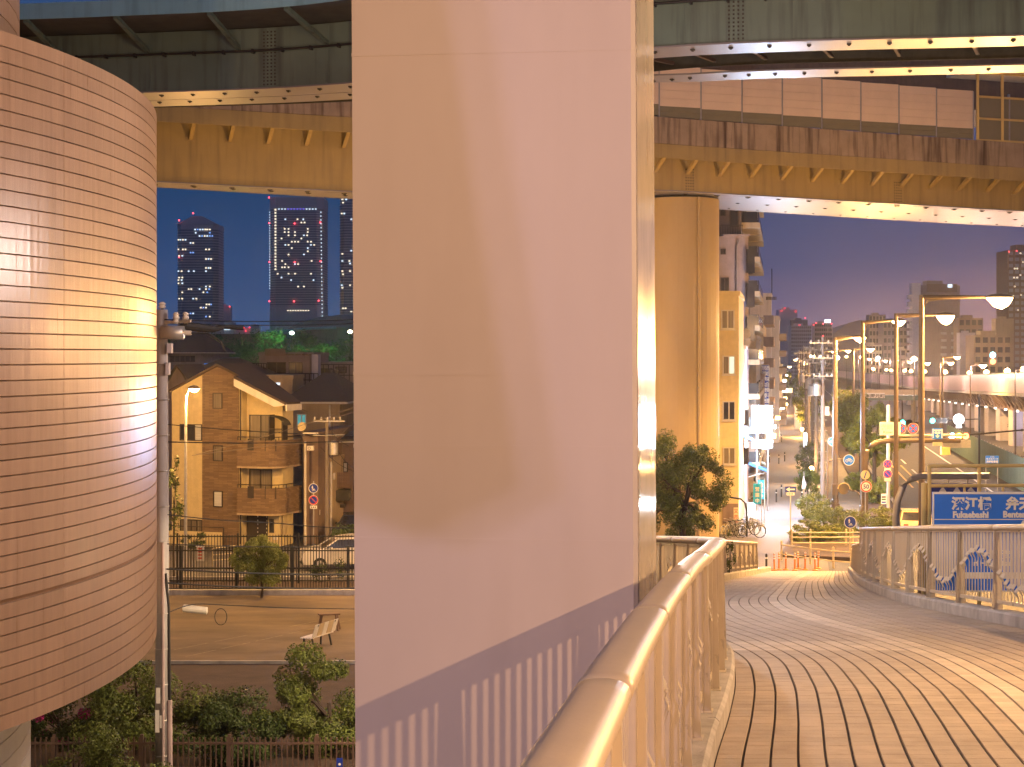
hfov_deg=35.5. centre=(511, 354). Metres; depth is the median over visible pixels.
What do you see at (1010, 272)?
apartment building
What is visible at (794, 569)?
flexible post
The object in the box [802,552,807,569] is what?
flexible post
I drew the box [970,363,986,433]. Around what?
street lamp
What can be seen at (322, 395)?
house
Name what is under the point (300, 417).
window
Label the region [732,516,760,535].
bicycle
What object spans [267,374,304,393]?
house
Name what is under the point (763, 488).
banner
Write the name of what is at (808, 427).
utility pole
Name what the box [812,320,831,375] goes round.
apartment building
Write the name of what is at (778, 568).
flexible post
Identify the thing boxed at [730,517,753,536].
bicycle
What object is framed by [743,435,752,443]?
awning
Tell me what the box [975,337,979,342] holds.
window
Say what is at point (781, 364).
shop house
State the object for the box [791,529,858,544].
guard fence
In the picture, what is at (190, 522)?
window
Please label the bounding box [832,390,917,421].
footbridge
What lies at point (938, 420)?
traffic signal
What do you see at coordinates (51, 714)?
shrub tree
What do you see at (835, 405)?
street lamp
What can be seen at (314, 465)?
narrow house
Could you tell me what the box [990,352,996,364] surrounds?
traffic signal
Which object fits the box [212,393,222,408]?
window
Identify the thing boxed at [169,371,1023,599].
ground
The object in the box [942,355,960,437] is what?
street lamp
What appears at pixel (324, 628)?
bench
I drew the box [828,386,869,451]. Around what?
street tree
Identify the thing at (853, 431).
street tree
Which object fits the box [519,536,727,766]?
bridge railing
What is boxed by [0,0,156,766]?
drum building
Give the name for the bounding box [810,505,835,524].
hedge
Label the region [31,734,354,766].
park fence
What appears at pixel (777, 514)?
pavement
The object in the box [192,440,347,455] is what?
overhead cable
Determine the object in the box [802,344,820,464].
utility pole
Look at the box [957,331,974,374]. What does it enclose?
apartment building
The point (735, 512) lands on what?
shop sign
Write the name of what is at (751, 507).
shop sign
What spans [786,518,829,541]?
hedge
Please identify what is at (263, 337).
park tree
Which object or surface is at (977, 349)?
window
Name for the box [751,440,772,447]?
shop sign
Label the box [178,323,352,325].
overhead cable
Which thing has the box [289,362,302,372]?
window
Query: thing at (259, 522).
overhead cable
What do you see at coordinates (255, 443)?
overhead cable
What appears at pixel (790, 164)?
viaduct
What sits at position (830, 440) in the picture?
road sign
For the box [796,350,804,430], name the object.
utility pole
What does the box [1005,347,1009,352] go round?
window
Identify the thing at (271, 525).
window
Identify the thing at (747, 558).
bridge railing
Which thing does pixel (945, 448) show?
traffic signal
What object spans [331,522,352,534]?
street shrub
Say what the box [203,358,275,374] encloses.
house
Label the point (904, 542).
bridge railing
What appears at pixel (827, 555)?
raised bed
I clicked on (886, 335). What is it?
apartment building
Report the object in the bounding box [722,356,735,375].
window
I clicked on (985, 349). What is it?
window
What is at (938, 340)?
apartment building
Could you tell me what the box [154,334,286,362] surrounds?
long building
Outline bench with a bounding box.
[300,618,338,649]
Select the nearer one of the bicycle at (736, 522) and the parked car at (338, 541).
the parked car at (338, 541)
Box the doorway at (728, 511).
[723,504,738,523]
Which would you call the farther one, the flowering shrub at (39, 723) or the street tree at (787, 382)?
the street tree at (787, 382)
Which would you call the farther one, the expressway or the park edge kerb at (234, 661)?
the expressway
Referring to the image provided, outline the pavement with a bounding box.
[727,393,828,570]
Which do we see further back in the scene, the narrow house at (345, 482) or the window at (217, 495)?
the narrow house at (345, 482)
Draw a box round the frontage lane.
[797,394,871,524]
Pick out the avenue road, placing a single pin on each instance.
(909, 456)
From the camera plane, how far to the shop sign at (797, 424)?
210.00 m
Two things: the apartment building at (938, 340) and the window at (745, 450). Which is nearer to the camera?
the window at (745, 450)
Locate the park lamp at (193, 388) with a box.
[184,385,199,572]
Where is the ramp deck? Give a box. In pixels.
[691,566,1023,766]
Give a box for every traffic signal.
[900,420,918,425]
[929,418,947,422]
[940,429,1023,454]
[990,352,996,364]
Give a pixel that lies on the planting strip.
(854, 466)
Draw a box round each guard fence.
[780,540,851,568]
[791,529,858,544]
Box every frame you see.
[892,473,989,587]
[921,464,1023,604]
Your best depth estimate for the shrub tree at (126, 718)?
38.55 m
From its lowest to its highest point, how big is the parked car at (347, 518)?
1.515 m
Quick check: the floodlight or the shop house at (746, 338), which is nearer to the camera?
the shop house at (746, 338)
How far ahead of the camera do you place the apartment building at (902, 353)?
480.00 m
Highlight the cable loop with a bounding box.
[214,608,226,624]
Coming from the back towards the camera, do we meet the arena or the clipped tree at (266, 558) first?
the arena
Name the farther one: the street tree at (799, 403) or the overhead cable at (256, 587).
the street tree at (799, 403)
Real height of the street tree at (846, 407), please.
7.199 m
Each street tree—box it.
[782,374,792,397]
[785,369,797,397]
[792,383,827,436]
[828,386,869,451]
[838,388,884,472]
[844,404,912,492]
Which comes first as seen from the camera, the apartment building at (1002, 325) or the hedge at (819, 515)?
the hedge at (819, 515)
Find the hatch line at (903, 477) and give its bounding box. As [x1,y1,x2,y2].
[892,465,913,487]
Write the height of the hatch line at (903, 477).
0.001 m
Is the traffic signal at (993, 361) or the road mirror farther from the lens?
the traffic signal at (993, 361)
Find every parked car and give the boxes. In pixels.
[300,533,353,566]
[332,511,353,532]
[900,508,931,525]
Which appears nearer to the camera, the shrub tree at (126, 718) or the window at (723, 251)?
the shrub tree at (126, 718)
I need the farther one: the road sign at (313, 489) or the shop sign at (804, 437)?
the shop sign at (804, 437)
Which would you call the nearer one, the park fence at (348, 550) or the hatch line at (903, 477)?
the park fence at (348, 550)
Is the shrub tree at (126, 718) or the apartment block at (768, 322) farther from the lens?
the apartment block at (768, 322)
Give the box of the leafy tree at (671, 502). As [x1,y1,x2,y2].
[656,428,734,535]
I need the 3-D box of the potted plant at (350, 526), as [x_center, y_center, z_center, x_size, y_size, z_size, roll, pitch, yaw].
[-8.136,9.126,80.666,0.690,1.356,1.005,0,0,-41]
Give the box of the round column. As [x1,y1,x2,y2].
[654,197,718,563]
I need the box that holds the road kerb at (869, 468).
[818,397,892,501]
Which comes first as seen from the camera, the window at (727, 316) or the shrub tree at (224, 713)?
the shrub tree at (224, 713)
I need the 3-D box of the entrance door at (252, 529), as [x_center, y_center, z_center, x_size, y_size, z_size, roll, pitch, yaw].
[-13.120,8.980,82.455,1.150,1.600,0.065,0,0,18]
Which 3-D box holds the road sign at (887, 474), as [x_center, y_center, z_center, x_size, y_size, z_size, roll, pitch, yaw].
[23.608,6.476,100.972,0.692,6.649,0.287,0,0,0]
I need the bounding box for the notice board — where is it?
[196,546,204,575]
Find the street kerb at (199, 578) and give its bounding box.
[169,576,353,579]
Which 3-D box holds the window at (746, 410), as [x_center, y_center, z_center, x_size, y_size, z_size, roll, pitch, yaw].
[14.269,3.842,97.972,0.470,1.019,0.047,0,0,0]
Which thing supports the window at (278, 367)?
in the building at (282, 361)
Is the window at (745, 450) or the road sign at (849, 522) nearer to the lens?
the road sign at (849, 522)
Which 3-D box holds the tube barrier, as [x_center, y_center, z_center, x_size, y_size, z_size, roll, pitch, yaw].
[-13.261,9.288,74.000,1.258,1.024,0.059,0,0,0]
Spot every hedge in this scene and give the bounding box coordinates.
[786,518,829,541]
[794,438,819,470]
[794,467,819,493]
[795,491,833,519]
[808,523,848,540]
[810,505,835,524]
[827,506,865,531]
[843,472,877,491]
[859,475,892,503]
[859,506,892,526]
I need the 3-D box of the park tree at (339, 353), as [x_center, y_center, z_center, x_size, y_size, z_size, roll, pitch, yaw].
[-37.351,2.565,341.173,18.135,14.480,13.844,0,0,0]
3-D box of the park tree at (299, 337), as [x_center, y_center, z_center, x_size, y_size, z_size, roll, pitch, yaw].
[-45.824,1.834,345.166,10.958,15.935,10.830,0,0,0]
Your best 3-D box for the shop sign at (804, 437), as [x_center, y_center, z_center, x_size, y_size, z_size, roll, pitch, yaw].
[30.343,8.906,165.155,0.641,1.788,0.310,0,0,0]
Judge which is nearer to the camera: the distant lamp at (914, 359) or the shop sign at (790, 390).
the distant lamp at (914, 359)
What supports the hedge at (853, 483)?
on the planting strip
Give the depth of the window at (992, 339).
324.86 m
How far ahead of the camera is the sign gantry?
91.86 m
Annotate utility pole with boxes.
[155,302,225,766]
[313,417,344,539]
[794,352,799,399]
[796,350,804,398]
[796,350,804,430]
[798,350,810,432]
[800,350,814,452]
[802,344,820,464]
[805,344,828,483]
[809,337,832,501]
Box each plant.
[39,757,72,766]
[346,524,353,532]
[726,529,736,572]
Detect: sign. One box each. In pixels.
[309,481,317,534]
[336,758,342,766]
[734,508,737,533]
[743,406,744,423]
[747,502,755,525]
[750,476,766,504]
[751,405,772,510]
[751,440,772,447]
[761,365,769,461]
[782,388,792,392]
[785,487,795,540]
[794,404,801,428]
[803,433,806,447]
[827,437,832,499]
[836,453,853,506]
[844,516,855,551]
[860,470,871,526]
[881,405,891,507]
[932,492,1023,591]
[985,456,998,491]
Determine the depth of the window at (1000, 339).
324.86 m
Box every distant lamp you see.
[845,356,847,388]
[911,357,916,421]
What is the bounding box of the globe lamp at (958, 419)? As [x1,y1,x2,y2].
[948,397,979,467]
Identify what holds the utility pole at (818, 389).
on the frontage lane
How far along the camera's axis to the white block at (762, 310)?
170.00 m
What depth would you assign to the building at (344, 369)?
107.99 m
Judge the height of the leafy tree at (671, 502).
6.980 m
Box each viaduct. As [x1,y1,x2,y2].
[20,0,1023,107]
[155,68,1023,226]
[654,58,1023,127]
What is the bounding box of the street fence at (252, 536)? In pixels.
[169,533,354,582]
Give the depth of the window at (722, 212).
103.99 m
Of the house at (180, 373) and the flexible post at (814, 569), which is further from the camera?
the house at (180, 373)
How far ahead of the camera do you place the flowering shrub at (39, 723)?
39.24 m
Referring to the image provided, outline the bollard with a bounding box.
[765,553,767,566]
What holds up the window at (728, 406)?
in the cream building at (731, 380)
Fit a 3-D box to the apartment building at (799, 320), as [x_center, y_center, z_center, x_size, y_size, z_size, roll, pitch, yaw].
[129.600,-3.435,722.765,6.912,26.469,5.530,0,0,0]
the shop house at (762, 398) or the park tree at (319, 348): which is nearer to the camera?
the shop house at (762, 398)
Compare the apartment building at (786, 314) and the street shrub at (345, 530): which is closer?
the street shrub at (345, 530)
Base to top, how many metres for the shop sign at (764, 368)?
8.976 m
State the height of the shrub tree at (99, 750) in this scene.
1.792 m
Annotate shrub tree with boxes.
[31,707,73,744]
[67,724,172,766]
[68,659,220,755]
[173,684,288,766]
[248,640,354,757]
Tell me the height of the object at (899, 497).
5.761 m
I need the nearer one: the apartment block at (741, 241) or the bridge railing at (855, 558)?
the bridge railing at (855, 558)
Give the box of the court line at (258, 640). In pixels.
[186,619,353,656]
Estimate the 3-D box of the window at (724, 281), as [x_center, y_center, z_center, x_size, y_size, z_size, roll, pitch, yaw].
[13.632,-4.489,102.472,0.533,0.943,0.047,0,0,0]
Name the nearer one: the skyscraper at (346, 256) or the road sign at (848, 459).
the road sign at (848, 459)
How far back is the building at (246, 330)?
630.00 m
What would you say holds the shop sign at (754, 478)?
on the pavement
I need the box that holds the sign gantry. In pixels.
[865,422,966,525]
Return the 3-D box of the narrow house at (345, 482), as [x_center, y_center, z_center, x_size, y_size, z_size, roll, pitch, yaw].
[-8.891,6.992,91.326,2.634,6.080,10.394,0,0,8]
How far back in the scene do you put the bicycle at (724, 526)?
85.15 m
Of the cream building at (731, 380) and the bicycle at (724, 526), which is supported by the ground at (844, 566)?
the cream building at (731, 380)
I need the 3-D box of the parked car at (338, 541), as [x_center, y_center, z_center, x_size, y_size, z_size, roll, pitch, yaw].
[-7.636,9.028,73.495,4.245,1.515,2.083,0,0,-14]
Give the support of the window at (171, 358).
in the building at (192, 349)
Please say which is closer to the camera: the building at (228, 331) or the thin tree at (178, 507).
the thin tree at (178, 507)
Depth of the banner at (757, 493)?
88.98 m
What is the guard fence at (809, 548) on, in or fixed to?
on the pavement
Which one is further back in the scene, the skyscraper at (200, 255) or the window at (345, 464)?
the skyscraper at (200, 255)
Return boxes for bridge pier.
[351,0,655,766]
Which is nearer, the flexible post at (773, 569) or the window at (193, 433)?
the flexible post at (773, 569)
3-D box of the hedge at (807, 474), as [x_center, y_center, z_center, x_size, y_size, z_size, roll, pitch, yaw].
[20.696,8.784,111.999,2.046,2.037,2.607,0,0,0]
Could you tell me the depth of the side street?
74.44 m
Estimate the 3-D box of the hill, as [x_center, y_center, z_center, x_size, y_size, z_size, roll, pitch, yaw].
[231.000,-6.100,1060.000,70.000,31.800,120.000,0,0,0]
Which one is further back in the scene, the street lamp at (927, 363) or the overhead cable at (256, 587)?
the street lamp at (927, 363)
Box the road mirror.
[831,483,859,494]
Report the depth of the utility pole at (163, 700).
35.88 m
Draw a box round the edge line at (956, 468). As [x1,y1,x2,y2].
[868,409,992,491]
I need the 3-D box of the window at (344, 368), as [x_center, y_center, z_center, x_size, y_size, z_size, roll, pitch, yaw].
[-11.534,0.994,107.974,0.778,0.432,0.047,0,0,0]
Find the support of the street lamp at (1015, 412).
on the ground at (844, 566)
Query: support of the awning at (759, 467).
attached to the apartment block at (741, 241)
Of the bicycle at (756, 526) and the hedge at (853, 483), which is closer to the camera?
the bicycle at (756, 526)
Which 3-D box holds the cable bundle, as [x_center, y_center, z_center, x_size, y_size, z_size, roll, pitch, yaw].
[-6.905,-0.622,36.090,1.833,0.225,0.260,0,0,-31]
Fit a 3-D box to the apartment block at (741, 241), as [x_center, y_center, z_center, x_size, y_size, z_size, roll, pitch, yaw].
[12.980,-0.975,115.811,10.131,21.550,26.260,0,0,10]
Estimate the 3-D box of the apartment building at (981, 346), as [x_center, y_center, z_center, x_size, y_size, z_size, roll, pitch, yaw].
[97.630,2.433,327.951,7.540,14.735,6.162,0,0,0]
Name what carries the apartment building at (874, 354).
on the ground at (844, 566)
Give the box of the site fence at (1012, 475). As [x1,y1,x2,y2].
[947,425,1023,491]
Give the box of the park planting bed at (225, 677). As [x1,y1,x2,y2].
[31,664,354,766]
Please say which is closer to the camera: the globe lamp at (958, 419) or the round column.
the round column
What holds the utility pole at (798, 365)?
on the ground at (844, 566)
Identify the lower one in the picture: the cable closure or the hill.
the cable closure
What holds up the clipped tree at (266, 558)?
on the park ground at (254, 625)
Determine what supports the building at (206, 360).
on the ground at (844, 566)
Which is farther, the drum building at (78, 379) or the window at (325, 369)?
the window at (325, 369)
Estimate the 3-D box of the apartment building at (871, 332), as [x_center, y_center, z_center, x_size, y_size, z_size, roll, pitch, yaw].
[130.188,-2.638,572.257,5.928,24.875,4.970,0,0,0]
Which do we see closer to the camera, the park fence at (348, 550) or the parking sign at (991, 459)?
the park fence at (348, 550)
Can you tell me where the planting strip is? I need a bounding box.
[814,396,892,517]
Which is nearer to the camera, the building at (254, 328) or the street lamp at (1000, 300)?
the street lamp at (1000, 300)
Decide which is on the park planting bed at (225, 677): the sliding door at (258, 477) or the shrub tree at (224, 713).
the shrub tree at (224, 713)
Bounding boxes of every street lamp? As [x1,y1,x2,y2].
[832,335,865,516]
[852,347,874,457]
[859,318,905,526]
[879,360,887,402]
[889,360,898,404]
[893,312,954,503]
[902,360,912,419]
[917,293,1013,593]
[918,362,929,426]
[939,361,952,427]
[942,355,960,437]
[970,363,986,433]
[1014,368,1023,454]
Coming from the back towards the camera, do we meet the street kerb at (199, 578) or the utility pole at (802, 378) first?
the utility pole at (802, 378)
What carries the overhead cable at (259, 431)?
attached to the utility pole at (163, 700)
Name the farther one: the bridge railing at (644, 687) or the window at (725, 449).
the window at (725, 449)
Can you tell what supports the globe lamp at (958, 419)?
on the avenue road
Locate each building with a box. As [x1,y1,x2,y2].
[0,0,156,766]
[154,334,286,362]
[168,334,234,370]
[202,357,239,363]
[223,304,231,320]
[224,322,235,333]
[236,326,250,333]
[251,324,259,333]
[252,349,329,385]
[321,361,353,381]
[719,291,747,535]
[776,307,796,375]
[788,317,811,378]
[790,318,807,325]
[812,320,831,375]
[859,342,881,373]
[866,313,885,344]
[878,318,909,373]
[892,347,909,374]
[907,281,959,376]
[953,315,982,374]
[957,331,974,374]
[966,331,1010,374]
[992,316,1013,373]
[996,245,1023,371]
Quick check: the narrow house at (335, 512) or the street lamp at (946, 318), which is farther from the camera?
the narrow house at (335, 512)
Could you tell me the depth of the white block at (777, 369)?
178.00 m
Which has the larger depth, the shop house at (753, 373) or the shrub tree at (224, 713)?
the shop house at (753, 373)
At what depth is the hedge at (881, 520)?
87.74 m
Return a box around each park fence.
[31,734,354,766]
[169,545,353,588]
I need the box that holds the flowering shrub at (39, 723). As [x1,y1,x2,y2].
[31,699,99,754]
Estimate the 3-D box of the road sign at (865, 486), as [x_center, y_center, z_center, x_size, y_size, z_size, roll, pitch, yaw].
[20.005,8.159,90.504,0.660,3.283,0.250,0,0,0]
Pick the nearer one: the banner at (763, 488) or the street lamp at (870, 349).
the banner at (763, 488)
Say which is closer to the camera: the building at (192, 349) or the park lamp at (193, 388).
the park lamp at (193, 388)
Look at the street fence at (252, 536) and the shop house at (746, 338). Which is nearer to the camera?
the street fence at (252, 536)
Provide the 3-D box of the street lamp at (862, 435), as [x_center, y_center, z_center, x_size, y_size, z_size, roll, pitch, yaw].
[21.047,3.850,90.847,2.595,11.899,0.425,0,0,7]
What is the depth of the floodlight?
329.95 m
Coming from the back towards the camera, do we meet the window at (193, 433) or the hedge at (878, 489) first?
the hedge at (878, 489)
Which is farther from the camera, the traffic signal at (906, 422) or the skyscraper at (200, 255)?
the skyscraper at (200, 255)
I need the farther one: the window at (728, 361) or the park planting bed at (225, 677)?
the window at (728, 361)
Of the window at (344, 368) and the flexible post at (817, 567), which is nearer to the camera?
the flexible post at (817, 567)
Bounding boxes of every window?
[169,356,194,361]
[180,424,201,440]
[180,519,201,531]
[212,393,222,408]
[213,445,222,460]
[213,491,222,506]
[267,362,285,372]
[269,519,273,532]
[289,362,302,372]
[297,414,305,425]
[321,368,332,373]
[335,367,346,372]
[343,462,347,471]
[720,210,725,215]
[720,310,735,329]
[721,249,725,254]
[721,278,728,290]
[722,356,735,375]
[722,401,736,421]
[723,447,736,465]
[730,210,738,226]
[743,409,748,425]
[743,448,748,464]
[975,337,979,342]
[975,347,979,352]
[983,337,987,342]
[983,347,987,352]
[990,337,994,342]
[998,337,1002,342]
[998,347,1002,352]
[1005,337,1009,342]
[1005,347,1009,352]
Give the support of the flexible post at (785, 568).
on the pavement
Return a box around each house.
[168,363,301,546]
[168,364,205,523]
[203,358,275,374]
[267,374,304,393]
[291,373,353,525]
[298,422,353,544]
[329,454,344,537]
[336,424,353,514]
[743,328,750,513]
[748,335,760,498]
[760,373,765,475]
[780,363,782,411]
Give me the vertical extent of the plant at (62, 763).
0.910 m
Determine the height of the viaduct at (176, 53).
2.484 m
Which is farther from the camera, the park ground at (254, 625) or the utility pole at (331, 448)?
the utility pole at (331, 448)
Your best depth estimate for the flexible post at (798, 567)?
72.92 m
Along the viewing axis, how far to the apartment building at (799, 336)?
650.00 m
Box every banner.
[753,482,761,529]
[758,478,764,522]
[802,477,805,503]
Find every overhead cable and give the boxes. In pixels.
[164,319,352,321]
[166,568,354,574]
[167,514,353,528]
[167,543,353,547]
[168,424,353,435]
[168,440,353,443]
[168,582,354,588]
[170,604,351,611]
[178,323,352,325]
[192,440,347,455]
[195,407,353,454]
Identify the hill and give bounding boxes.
[832,320,865,370]
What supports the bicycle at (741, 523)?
on the pavement
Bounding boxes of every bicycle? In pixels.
[719,518,733,537]
[723,518,738,537]
[726,517,745,536]
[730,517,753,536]
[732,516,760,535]
[734,518,765,537]
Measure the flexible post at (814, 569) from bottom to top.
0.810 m
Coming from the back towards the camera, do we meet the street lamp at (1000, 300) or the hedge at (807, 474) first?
the hedge at (807, 474)
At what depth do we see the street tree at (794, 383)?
359.97 m
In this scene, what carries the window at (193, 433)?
in the corner house at (250, 483)
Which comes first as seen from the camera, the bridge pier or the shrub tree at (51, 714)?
the bridge pier
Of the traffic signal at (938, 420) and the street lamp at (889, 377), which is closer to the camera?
the traffic signal at (938, 420)
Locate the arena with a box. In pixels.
[265,314,352,360]
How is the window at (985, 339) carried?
in the apartment building at (981, 346)
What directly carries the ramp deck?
on the ground at (844, 566)
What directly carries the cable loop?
hanging from the overhead cable at (259, 606)
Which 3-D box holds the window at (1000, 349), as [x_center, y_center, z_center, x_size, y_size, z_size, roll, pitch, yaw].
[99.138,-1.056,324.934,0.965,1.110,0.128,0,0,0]
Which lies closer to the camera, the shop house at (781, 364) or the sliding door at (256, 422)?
the sliding door at (256, 422)
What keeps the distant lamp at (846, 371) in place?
on the ground at (844, 566)
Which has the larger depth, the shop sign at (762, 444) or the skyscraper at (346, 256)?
the skyscraper at (346, 256)
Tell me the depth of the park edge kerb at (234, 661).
50.72 m
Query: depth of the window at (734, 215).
103.99 m
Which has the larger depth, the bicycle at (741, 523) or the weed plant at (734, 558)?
the bicycle at (741, 523)
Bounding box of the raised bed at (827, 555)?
[783,534,857,560]
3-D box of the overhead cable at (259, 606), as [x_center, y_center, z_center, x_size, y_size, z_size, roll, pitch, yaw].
[-5.784,5.936,37.529,5.182,0.537,0.222,0,0,-37]
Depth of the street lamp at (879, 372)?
301.94 m
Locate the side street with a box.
[169,551,353,575]
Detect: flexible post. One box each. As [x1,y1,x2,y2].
[771,553,776,570]
[777,552,781,569]
[783,552,788,569]
[792,553,797,570]
[796,551,800,568]
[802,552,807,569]
[812,553,817,570]
[816,551,820,568]
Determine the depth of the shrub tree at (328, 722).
39.16 m
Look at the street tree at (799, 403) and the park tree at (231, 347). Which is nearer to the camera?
the street tree at (799, 403)
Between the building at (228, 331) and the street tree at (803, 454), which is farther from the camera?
the building at (228, 331)
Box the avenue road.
[818,379,1023,611]
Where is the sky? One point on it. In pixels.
(840, 270)
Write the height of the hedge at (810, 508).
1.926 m
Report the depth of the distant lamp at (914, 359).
210.98 m
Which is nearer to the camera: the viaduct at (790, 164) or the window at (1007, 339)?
the viaduct at (790, 164)
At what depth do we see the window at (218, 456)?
82.60 m
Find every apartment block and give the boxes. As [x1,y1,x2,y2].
[719,210,763,501]
[755,315,774,431]
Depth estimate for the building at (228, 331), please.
590.00 m
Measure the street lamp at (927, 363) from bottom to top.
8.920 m
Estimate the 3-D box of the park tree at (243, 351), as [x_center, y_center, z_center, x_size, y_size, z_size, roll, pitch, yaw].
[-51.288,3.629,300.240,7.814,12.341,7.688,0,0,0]
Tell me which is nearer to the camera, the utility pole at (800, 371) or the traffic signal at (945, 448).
the traffic signal at (945, 448)
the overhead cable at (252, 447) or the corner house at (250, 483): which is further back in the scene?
the corner house at (250, 483)
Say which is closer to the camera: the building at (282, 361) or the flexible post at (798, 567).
the flexible post at (798, 567)
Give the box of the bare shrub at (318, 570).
[309,557,346,587]
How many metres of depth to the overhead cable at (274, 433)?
75.44 m
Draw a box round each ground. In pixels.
[141,595,354,659]
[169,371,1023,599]
[169,581,354,587]
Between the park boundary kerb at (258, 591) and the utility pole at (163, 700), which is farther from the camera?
the park boundary kerb at (258, 591)
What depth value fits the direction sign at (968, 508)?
34.50 m
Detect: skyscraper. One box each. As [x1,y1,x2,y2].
[177,213,223,333]
[268,197,327,333]
[340,198,352,314]
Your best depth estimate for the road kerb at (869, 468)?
135.64 m
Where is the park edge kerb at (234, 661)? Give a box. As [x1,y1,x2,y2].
[138,660,354,663]
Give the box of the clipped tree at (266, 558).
[228,534,288,597]
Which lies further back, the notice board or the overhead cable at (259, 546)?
the notice board
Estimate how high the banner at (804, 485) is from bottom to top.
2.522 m
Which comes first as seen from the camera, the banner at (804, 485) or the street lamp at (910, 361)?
the banner at (804, 485)
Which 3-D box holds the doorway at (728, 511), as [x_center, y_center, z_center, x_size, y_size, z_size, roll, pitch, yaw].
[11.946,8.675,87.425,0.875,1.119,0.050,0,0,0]
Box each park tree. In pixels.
[211,332,247,353]
[227,342,256,362]
[229,326,291,361]
[257,347,299,362]
[279,328,320,351]
[294,343,345,361]
[296,334,352,360]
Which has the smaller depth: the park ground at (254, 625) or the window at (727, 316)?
the park ground at (254, 625)
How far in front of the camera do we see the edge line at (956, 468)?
138.00 m
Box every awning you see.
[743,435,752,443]
[748,462,766,476]
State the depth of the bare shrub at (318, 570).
66.33 m
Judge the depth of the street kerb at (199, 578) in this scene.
69.50 m
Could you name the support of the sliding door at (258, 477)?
in the corner house at (250, 483)
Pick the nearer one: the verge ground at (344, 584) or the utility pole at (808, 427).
the verge ground at (344, 584)
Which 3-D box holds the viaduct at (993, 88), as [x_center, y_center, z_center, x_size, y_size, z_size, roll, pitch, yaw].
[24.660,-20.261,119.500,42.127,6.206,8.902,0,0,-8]
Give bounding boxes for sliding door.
[249,415,271,440]
[249,469,271,487]
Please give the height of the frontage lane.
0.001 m
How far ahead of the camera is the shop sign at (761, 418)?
100.00 m
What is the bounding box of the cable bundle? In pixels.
[178,323,243,331]
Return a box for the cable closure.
[182,604,207,614]
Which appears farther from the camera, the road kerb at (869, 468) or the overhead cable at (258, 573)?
the road kerb at (869, 468)
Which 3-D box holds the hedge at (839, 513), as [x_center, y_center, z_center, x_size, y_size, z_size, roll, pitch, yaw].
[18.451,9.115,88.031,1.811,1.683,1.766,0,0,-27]
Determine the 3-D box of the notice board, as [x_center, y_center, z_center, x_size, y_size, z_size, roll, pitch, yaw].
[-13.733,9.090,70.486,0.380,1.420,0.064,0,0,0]
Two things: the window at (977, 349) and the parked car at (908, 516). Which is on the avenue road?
the parked car at (908, 516)
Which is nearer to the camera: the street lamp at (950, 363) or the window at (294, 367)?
the window at (294, 367)
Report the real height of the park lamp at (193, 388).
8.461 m
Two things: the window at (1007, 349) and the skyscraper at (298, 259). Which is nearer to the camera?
the window at (1007, 349)
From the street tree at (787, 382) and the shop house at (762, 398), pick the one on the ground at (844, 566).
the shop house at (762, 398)
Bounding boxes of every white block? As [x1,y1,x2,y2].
[750,269,775,439]
[772,316,785,442]
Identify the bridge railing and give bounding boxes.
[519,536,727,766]
[656,540,757,583]
[851,543,858,573]
[858,524,1023,609]
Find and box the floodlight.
[348,330,351,360]
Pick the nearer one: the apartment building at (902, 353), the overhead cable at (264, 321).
the overhead cable at (264, 321)
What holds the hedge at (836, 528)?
on the raised bed at (827, 555)
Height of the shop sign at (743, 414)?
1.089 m
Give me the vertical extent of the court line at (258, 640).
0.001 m
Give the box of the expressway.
[825,369,1023,451]
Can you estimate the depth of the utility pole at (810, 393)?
120.87 m
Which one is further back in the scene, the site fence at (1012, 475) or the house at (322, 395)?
the site fence at (1012, 475)
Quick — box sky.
[20,0,1023,333]
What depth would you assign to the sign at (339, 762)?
36.05 m
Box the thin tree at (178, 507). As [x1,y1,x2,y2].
[169,455,184,575]
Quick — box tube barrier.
[212,545,235,566]
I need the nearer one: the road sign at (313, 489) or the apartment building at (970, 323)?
the road sign at (313, 489)
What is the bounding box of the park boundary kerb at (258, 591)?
[169,589,354,594]
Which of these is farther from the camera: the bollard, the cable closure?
the bollard
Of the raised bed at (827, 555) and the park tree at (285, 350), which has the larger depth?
the park tree at (285, 350)
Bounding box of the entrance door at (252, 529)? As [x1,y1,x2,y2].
[247,515,267,540]
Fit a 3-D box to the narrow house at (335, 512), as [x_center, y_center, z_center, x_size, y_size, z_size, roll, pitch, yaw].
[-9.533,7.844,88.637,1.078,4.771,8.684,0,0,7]
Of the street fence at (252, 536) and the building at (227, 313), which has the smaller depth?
the street fence at (252, 536)
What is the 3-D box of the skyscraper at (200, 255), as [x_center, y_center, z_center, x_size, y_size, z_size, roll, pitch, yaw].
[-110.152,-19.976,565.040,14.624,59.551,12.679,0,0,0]

